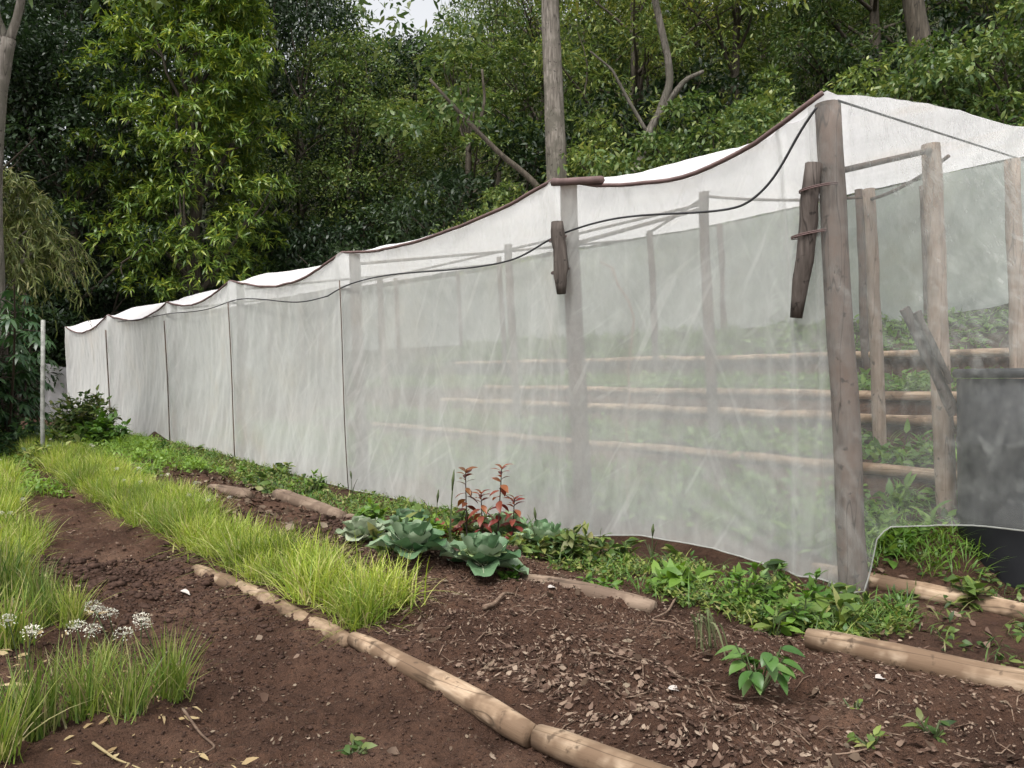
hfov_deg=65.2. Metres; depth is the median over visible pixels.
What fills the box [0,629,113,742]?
chive clump
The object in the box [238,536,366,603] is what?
chive clump
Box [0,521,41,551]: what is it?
chive clump
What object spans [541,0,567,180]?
straight tree
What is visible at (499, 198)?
forest shrub
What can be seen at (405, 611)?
fallen branch
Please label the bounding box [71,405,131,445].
leafy bush
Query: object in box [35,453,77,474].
chive clump
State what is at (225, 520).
chive clump
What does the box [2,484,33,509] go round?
chive clump
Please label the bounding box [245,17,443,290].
forest tree
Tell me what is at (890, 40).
forest tree
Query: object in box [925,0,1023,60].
forest tree
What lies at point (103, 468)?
chive clump
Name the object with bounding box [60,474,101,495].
chive clump
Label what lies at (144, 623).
chive flower
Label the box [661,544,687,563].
broadleaf weed
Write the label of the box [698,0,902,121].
forest tree
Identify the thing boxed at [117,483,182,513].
chive clump
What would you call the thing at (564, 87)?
forest tree
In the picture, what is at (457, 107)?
slanting tree
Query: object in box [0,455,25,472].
chive clump
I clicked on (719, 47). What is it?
forest tree
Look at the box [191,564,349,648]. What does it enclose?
edging log
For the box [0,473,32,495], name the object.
chive clump
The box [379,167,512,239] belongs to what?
forest shrub
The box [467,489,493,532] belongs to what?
red sapling
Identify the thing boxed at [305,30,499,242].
forest tree
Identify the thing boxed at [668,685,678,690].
dead leaf
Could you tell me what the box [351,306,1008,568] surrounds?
ground cover
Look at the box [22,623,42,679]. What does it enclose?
chive flower
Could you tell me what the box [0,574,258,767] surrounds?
leaf litter
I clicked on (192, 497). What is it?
chive clump
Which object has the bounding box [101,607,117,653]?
chive flower
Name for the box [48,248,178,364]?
forest shrub
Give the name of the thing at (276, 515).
leaf litter
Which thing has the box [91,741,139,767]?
fallen branch
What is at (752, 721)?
leaf litter
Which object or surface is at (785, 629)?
broadleaf weed
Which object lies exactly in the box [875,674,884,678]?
dead leaf
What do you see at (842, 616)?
broadleaf weed
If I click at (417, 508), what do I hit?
broadleaf weed
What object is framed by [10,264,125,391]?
forest shrub
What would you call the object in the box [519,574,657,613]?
edging log
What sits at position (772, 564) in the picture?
broadleaf weed
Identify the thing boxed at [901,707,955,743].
seedling
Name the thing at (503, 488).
red sapling
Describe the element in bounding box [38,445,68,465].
chive clump
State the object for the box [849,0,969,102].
forest tree
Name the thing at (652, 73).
forest tree
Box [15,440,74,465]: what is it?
leafy bush
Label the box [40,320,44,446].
pole
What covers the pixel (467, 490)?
red sapling
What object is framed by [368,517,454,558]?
cabbage
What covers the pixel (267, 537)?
chive clump
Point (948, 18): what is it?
forest shrub
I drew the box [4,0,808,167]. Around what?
sky
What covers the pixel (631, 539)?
broadleaf weed
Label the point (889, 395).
terrace log
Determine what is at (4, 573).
chive clump
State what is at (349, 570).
chive clump
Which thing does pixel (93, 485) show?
chive clump
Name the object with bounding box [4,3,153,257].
forest tree
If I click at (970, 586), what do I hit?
broadleaf weed
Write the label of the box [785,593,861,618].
broadleaf weed
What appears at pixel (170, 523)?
chive clump
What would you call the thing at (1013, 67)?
forest shrub
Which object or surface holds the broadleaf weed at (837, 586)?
on the ground at (756, 550)
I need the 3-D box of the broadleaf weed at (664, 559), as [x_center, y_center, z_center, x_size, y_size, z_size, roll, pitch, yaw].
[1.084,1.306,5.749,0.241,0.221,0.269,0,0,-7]
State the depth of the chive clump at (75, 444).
11.96 m
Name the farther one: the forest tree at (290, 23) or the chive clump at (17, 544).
the forest tree at (290, 23)
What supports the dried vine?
hanging from the net house
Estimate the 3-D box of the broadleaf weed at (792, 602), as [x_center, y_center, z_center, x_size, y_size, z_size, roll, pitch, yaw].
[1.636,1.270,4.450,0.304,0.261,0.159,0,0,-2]
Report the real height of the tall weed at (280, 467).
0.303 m
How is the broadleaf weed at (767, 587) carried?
on the ground at (756, 550)
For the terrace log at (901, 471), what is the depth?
7.97 m
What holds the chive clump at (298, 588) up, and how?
on the ground at (756, 550)
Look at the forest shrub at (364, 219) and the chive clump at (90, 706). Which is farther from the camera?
the forest shrub at (364, 219)
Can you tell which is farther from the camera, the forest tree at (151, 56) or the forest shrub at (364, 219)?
the forest tree at (151, 56)
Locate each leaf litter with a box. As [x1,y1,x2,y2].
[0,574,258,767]
[21,495,545,767]
[135,462,447,549]
[276,539,1023,767]
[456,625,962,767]
[787,506,1023,662]
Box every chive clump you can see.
[0,454,38,480]
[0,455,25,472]
[0,456,37,479]
[0,462,41,486]
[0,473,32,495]
[0,473,40,505]
[0,475,21,495]
[0,475,28,502]
[0,485,37,523]
[0,490,48,522]
[0,494,44,520]
[0,503,59,536]
[0,508,57,540]
[0,519,21,544]
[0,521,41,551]
[0,523,45,563]
[0,528,50,599]
[0,568,76,651]
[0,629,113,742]
[0,657,92,767]
[1,509,82,548]
[1,521,62,556]
[1,528,42,565]
[1,537,51,587]
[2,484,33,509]
[2,551,70,607]
[6,623,135,724]
[7,435,46,455]
[11,434,38,450]
[11,437,49,459]
[12,433,39,452]
[13,565,97,629]
[18,446,79,468]
[23,440,66,462]
[30,446,79,472]
[31,572,115,629]
[33,440,78,456]
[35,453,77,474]
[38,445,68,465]
[39,459,72,477]
[42,443,84,457]
[44,460,108,487]
[45,438,92,448]
[45,459,107,485]
[46,450,101,475]
[46,451,91,479]
[46,459,82,482]
[55,438,105,457]
[59,453,120,484]
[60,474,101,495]
[62,439,102,453]
[71,448,126,465]
[71,473,116,497]
[72,471,126,504]
[78,635,188,724]
[79,445,128,462]
[80,470,124,491]
[80,634,142,673]
[83,480,118,503]
[84,452,128,468]
[84,461,136,483]
[84,487,127,508]
[85,457,116,475]
[86,488,141,518]
[87,476,151,506]
[93,471,142,499]
[95,454,146,476]
[97,493,174,525]
[102,479,157,513]
[102,483,162,516]
[104,492,163,527]
[108,461,142,479]
[112,469,167,490]
[112,617,226,703]
[117,469,155,482]
[117,471,160,494]
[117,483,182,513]
[118,469,161,484]
[118,483,165,516]
[120,495,192,526]
[124,469,178,489]
[124,495,209,538]
[128,467,183,494]
[129,487,168,512]
[132,476,189,496]
[133,503,221,541]
[136,503,227,544]
[138,492,228,535]
[148,507,228,557]
[152,473,210,504]
[158,479,229,510]
[159,502,237,532]
[165,507,270,559]
[169,483,222,513]
[173,509,222,529]
[177,522,290,582]
[179,481,243,519]
[179,522,228,554]
[185,529,234,558]
[186,507,284,554]
[192,516,267,571]
[194,512,330,565]
[201,508,251,530]
[210,538,294,584]
[214,520,288,562]
[225,519,335,571]
[227,542,313,589]
[231,536,370,610]
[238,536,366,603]
[239,518,374,574]
[264,544,430,620]
[268,531,375,578]
[285,563,403,622]
[295,569,425,646]
[321,544,455,615]
[321,554,386,584]
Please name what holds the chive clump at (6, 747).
on the ground at (756, 550)
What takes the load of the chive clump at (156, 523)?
on the ground at (756, 550)
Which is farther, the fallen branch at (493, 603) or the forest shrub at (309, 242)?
the forest shrub at (309, 242)
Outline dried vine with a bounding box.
[600,261,634,519]
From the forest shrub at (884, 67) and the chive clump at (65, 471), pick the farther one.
the forest shrub at (884, 67)
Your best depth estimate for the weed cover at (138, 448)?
11.55 m
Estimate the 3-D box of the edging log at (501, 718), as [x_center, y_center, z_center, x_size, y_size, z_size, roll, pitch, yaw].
[-0.374,1.370,3.699,0.139,0.115,1.449,0,1,-40]
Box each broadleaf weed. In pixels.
[156,438,167,449]
[179,449,191,458]
[191,444,205,452]
[235,473,252,483]
[237,461,244,474]
[253,471,269,483]
[255,478,287,493]
[270,471,288,482]
[288,480,306,493]
[295,479,315,494]
[297,474,312,482]
[303,468,326,491]
[309,479,330,493]
[409,503,443,520]
[438,505,456,517]
[523,534,582,553]
[549,549,586,562]
[574,520,633,561]
[608,537,643,561]
[648,551,674,568]
[651,558,717,591]
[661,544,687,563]
[697,566,777,610]
[728,561,783,602]
[733,567,771,586]
[749,604,803,636]
[752,559,788,591]
[753,598,810,636]
[756,583,783,606]
[760,567,787,593]
[772,593,811,613]
[774,563,790,591]
[779,590,831,630]
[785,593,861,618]
[788,593,884,629]
[798,568,833,601]
[812,585,884,638]
[813,604,861,632]
[826,582,852,595]
[840,586,870,607]
[860,599,880,612]
[945,574,995,611]
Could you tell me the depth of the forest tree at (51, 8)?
28.98 m
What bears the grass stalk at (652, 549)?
on the ground at (756, 550)
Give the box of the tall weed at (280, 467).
[268,462,295,479]
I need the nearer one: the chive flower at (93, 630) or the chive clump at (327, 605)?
the chive flower at (93, 630)
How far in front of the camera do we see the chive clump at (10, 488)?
8.67 m
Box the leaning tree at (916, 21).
[902,0,942,104]
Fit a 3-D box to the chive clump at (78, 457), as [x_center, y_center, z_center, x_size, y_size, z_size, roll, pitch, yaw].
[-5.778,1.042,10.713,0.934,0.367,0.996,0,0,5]
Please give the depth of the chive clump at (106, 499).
8.62 m
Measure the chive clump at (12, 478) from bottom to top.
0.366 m
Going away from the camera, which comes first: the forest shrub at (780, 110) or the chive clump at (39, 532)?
the chive clump at (39, 532)
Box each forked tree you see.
[0,0,172,383]
[533,0,808,172]
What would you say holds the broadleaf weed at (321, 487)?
on the ground at (756, 550)
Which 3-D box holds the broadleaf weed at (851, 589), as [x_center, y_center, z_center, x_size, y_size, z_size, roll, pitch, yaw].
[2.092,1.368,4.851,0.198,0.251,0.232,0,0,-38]
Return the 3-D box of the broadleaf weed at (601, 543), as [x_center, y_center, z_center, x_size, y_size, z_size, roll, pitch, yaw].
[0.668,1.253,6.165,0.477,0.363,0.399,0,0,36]
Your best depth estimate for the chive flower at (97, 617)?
4.22 m
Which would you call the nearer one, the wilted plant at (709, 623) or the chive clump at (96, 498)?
the wilted plant at (709, 623)
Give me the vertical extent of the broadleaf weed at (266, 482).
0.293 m
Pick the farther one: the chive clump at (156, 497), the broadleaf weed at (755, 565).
the chive clump at (156, 497)
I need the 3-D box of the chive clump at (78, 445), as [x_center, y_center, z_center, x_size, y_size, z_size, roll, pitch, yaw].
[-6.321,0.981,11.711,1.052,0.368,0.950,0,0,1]
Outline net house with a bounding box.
[65,91,1023,598]
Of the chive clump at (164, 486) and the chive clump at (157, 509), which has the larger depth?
the chive clump at (164, 486)
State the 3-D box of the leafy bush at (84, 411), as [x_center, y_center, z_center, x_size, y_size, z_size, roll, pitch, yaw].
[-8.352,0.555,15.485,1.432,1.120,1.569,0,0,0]
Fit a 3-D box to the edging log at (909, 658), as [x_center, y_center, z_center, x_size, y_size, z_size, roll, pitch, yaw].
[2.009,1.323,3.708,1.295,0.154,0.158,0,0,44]
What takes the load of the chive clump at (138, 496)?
on the ground at (756, 550)
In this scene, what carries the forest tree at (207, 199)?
on the ground at (756, 550)
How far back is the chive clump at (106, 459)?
10.41 m
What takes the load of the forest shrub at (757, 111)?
on the ground at (756, 550)
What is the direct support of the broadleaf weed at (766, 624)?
on the ground at (756, 550)
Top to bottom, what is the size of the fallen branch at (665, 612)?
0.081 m
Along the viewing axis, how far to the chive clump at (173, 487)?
8.33 m
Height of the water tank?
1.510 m
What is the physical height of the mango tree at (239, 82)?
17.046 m
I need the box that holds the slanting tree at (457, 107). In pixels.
[352,0,539,187]
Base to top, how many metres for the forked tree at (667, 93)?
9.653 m
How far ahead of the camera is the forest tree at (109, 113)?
58.12 m
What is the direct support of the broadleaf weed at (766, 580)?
on the ground at (756, 550)
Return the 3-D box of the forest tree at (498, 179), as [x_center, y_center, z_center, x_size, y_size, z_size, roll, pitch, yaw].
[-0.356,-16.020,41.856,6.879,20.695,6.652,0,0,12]
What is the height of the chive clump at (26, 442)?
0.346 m
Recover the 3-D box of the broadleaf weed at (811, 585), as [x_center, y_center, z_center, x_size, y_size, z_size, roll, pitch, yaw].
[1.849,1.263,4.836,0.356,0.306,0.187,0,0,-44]
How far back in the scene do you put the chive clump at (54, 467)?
10.42 m
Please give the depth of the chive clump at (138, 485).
8.90 m
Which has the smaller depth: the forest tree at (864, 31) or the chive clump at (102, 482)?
the chive clump at (102, 482)
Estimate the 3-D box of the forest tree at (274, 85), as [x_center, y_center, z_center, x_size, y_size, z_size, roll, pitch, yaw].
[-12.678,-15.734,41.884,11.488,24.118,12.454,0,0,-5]
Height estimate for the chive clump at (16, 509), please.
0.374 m
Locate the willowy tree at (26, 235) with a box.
[0,166,101,345]
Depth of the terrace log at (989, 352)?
11.61 m
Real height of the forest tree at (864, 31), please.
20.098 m
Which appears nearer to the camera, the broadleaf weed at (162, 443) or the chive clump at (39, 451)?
the chive clump at (39, 451)
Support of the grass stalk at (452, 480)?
on the ground at (756, 550)
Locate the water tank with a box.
[952,368,1023,588]
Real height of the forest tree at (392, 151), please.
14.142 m
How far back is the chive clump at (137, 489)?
8.61 m
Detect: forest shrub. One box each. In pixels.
[5,264,90,417]
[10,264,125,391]
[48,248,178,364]
[106,242,221,312]
[199,213,308,291]
[233,214,342,274]
[270,214,381,317]
[293,175,418,291]
[326,194,440,303]
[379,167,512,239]
[428,178,524,234]
[434,111,580,226]
[480,156,603,268]
[529,86,697,246]
[540,112,690,248]
[584,86,754,246]
[606,53,768,216]
[651,99,796,231]
[715,61,888,218]
[756,28,903,193]
[767,55,929,213]
[810,36,1023,196]
[867,3,1023,125]
[875,24,1023,180]
[893,0,1023,186]
[937,1,1023,166]
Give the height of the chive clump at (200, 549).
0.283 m
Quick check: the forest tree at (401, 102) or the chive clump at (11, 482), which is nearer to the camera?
the chive clump at (11, 482)
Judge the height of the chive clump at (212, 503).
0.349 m
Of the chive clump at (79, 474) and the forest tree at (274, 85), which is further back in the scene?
the forest tree at (274, 85)
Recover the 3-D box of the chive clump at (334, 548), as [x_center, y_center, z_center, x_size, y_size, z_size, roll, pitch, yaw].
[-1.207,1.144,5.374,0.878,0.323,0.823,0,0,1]
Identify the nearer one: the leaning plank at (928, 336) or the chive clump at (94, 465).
the leaning plank at (928, 336)
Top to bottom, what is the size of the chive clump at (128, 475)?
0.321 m
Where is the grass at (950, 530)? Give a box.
[818,499,1011,579]
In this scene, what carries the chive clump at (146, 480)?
on the ground at (756, 550)
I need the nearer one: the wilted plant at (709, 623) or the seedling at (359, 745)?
the seedling at (359, 745)
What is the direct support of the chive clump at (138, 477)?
on the ground at (756, 550)
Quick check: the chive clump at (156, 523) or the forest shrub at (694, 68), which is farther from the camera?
the forest shrub at (694, 68)
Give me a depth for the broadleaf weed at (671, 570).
5.33 m
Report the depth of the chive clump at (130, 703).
3.22 m
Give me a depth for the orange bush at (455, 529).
7.03 m
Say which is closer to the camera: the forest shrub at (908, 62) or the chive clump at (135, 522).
the chive clump at (135, 522)
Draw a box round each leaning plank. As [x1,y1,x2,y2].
[900,306,956,415]
[913,309,952,384]
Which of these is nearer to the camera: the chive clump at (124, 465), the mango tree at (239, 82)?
the chive clump at (124, 465)
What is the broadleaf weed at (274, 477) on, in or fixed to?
on the ground at (756, 550)
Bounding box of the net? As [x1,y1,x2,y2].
[40,364,67,419]
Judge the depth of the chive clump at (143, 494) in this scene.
8.50 m
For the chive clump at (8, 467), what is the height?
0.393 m
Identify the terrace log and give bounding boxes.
[468,431,956,482]
[479,400,956,427]
[496,348,1008,364]
[498,385,956,401]
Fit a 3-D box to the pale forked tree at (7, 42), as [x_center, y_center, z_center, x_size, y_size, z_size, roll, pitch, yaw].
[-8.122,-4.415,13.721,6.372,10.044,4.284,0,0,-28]
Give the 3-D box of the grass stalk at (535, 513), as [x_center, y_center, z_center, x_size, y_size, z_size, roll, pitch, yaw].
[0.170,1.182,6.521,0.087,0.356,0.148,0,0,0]
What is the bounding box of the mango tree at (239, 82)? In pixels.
[51,0,303,304]
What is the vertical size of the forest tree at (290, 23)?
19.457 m
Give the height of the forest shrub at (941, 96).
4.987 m
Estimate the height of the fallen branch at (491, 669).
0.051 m
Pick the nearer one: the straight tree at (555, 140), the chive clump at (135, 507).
the chive clump at (135, 507)
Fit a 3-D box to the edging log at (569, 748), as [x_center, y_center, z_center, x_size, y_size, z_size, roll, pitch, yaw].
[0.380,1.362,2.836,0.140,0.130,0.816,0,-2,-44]
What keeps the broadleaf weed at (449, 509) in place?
on the ground at (756, 550)
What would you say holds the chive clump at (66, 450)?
on the ground at (756, 550)
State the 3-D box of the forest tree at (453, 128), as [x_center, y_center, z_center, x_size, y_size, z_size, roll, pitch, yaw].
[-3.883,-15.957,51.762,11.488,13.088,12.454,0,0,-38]
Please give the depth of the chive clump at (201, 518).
6.95 m
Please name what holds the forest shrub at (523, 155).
on the ground at (756, 550)
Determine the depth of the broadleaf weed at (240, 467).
11.13 m
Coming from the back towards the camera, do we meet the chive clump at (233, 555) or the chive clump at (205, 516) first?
the chive clump at (205, 516)
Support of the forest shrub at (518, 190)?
on the ground at (756, 550)
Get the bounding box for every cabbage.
[334,515,391,540]
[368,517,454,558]
[376,508,429,530]
[440,531,528,576]
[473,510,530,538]
[516,518,561,547]
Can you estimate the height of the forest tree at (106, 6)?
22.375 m
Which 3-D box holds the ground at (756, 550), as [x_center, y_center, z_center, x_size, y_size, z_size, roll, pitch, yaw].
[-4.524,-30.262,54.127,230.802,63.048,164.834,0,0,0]
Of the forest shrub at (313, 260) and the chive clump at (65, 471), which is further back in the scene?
the forest shrub at (313, 260)
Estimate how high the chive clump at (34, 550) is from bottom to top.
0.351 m
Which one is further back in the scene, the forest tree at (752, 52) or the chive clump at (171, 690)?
the forest tree at (752, 52)
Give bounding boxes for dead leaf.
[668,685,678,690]
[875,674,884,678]
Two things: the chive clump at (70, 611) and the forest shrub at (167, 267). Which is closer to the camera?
the chive clump at (70, 611)
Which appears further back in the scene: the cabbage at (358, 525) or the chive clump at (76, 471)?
the chive clump at (76, 471)
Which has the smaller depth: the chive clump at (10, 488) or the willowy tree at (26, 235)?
the chive clump at (10, 488)
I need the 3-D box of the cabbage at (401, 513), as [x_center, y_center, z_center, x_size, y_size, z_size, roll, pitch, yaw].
[-0.925,1.232,7.144,0.536,0.268,0.486,0,0,36]
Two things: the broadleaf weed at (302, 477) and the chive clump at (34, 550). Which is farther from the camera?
the broadleaf weed at (302, 477)
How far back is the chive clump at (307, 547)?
5.53 m
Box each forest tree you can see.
[0,0,132,361]
[0,0,181,412]
[0,9,203,356]
[1,0,214,366]
[4,0,113,219]
[4,0,231,301]
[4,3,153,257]
[46,0,210,247]
[55,43,183,233]
[84,0,349,290]
[133,0,343,203]
[166,0,376,270]
[185,0,388,276]
[242,30,475,241]
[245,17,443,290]
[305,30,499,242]
[363,20,596,237]
[368,34,446,209]
[380,26,540,225]
[429,0,652,180]
[433,0,560,189]
[449,0,670,148]
[486,0,740,245]
[512,0,786,239]
[560,0,722,106]
[596,0,793,141]
[610,0,782,149]
[638,0,755,220]
[674,1,857,142]
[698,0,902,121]
[736,0,1023,188]
[791,1,901,95]
[802,0,1022,70]
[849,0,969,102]
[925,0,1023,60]
[928,0,1018,83]
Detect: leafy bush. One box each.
[0,412,52,457]
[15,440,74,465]
[45,385,122,433]
[45,425,90,446]
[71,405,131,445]
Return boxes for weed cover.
[0,425,227,498]
[137,438,936,639]
[777,493,1023,667]
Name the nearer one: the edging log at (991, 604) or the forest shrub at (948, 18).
the edging log at (991, 604)
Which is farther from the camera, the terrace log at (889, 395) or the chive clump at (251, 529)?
the terrace log at (889, 395)
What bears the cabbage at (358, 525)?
on the ground at (756, 550)
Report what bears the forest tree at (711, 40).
on the ground at (756, 550)
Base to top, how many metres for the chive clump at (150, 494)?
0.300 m
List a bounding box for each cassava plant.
[0,284,59,445]
[0,314,33,416]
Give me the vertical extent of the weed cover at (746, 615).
0.396 m
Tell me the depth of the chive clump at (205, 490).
8.13 m
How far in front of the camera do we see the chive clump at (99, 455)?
10.97 m
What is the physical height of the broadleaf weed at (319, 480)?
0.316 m
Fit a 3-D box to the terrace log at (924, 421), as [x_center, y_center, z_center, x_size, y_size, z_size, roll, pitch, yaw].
[1.582,0.328,10.648,0.138,0.159,8.853,0,0,-39]
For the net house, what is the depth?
8.93 m
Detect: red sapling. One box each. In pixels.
[456,466,478,535]
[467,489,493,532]
[488,464,512,534]
[501,494,525,538]
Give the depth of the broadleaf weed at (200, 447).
13.53 m
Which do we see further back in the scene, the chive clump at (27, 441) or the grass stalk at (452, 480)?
the chive clump at (27, 441)
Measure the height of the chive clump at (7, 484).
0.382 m
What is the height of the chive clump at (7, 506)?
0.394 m
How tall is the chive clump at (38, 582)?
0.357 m
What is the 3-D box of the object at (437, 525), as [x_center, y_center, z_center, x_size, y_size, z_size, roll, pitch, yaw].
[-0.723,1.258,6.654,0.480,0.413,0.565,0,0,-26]
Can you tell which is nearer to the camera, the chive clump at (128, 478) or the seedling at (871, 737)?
the seedling at (871, 737)
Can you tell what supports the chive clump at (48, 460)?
on the ground at (756, 550)
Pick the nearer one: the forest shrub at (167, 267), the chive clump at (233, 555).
the chive clump at (233, 555)
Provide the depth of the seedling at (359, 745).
3.02 m
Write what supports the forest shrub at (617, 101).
on the ground at (756, 550)
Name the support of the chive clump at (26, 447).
on the ground at (756, 550)
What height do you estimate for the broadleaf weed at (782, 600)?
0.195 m
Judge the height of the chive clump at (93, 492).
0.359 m
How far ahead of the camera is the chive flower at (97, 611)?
4.18 m
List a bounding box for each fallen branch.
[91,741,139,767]
[181,707,214,763]
[401,595,439,614]
[482,592,514,609]
[489,660,524,670]
[590,652,639,662]
[651,587,718,630]
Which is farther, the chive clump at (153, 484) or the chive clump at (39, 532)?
the chive clump at (153, 484)
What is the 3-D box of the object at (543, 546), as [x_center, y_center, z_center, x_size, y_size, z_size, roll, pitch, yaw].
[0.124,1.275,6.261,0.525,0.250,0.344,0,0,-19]
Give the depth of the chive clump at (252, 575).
5.43 m
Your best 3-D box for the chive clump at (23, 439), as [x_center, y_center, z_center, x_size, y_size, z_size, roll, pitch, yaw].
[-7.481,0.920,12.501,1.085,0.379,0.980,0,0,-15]
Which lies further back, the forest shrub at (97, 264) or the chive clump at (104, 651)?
the forest shrub at (97, 264)
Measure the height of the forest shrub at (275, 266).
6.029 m
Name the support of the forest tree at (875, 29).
on the ground at (756, 550)
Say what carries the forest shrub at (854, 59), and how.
on the ground at (756, 550)
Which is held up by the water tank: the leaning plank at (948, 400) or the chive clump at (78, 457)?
the leaning plank at (948, 400)
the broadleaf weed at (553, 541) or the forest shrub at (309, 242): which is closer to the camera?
the broadleaf weed at (553, 541)
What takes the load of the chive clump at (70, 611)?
on the ground at (756, 550)
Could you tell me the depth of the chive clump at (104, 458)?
10.60 m
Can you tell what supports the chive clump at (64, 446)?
on the ground at (756, 550)
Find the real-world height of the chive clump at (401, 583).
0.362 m
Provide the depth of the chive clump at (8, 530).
6.15 m
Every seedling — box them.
[332,733,377,754]
[843,698,862,709]
[847,725,888,749]
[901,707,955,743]
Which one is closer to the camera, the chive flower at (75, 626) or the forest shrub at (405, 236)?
the chive flower at (75, 626)
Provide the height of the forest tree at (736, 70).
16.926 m
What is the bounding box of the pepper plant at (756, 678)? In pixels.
[714,643,805,695]
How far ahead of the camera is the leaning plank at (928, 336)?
5.87 m
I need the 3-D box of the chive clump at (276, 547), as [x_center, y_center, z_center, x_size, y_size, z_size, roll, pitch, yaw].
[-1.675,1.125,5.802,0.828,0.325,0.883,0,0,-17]
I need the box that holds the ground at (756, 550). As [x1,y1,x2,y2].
[0,2,1023,767]
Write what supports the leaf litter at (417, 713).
on the ground at (756, 550)
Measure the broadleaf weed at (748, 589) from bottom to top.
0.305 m
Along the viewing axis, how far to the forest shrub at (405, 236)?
25.25 m
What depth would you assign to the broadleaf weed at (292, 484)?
9.70 m
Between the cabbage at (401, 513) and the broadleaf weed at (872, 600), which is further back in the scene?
the cabbage at (401, 513)
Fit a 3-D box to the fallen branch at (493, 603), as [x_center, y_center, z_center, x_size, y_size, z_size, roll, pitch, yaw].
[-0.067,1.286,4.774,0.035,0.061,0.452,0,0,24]
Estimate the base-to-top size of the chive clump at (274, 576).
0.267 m
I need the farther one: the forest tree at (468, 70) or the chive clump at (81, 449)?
the forest tree at (468, 70)
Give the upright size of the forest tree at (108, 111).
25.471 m
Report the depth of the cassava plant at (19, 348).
12.40 m
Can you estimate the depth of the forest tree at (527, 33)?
33.09 m
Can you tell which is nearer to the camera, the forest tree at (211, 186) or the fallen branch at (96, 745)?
the fallen branch at (96, 745)
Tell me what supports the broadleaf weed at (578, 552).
on the ground at (756, 550)
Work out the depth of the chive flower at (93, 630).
3.89 m
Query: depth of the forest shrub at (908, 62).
19.61 m
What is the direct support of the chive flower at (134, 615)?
on the ground at (756, 550)
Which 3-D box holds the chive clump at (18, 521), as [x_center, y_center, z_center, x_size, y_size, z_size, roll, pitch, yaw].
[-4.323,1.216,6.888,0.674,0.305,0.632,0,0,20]
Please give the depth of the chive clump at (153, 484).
8.79 m
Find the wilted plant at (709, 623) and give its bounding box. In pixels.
[691,608,731,660]
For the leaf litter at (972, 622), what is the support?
on the ground at (756, 550)
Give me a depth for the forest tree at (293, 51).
57.25 m
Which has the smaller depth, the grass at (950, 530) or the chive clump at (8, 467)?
the grass at (950, 530)
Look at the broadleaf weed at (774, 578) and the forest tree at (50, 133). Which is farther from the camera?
the forest tree at (50, 133)
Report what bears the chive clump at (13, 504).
on the ground at (756, 550)
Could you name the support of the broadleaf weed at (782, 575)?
on the ground at (756, 550)
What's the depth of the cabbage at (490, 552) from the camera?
5.43 m
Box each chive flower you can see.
[0,613,18,659]
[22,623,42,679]
[65,619,86,670]
[82,605,106,653]
[83,623,102,652]
[84,600,112,651]
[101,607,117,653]
[114,626,132,684]
[133,612,148,651]
[134,617,154,655]
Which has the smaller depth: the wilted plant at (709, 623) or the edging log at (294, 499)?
the wilted plant at (709, 623)
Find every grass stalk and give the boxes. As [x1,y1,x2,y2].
[350,471,356,492]
[422,489,438,516]
[437,469,454,542]
[528,507,537,545]
[643,524,656,562]
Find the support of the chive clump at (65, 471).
on the ground at (756, 550)
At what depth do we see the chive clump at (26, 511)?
7.26 m
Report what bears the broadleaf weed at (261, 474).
on the ground at (756, 550)
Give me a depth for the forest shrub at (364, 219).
31.33 m
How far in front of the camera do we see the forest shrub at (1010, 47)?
17.37 m
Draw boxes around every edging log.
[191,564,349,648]
[206,484,253,498]
[271,489,345,517]
[347,632,536,747]
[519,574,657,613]
[530,724,671,767]
[804,628,1023,692]
[809,563,1023,621]
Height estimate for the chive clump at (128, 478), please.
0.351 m
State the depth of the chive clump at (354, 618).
4.48 m
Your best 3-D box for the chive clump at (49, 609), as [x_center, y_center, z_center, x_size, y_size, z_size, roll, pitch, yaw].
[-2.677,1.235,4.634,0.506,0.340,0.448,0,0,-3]
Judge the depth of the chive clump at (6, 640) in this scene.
4.11 m
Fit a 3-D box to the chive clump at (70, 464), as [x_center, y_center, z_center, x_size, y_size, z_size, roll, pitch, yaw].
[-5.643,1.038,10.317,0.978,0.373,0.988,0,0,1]
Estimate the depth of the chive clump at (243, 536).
5.88 m
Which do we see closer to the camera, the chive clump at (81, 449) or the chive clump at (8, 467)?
the chive clump at (8, 467)

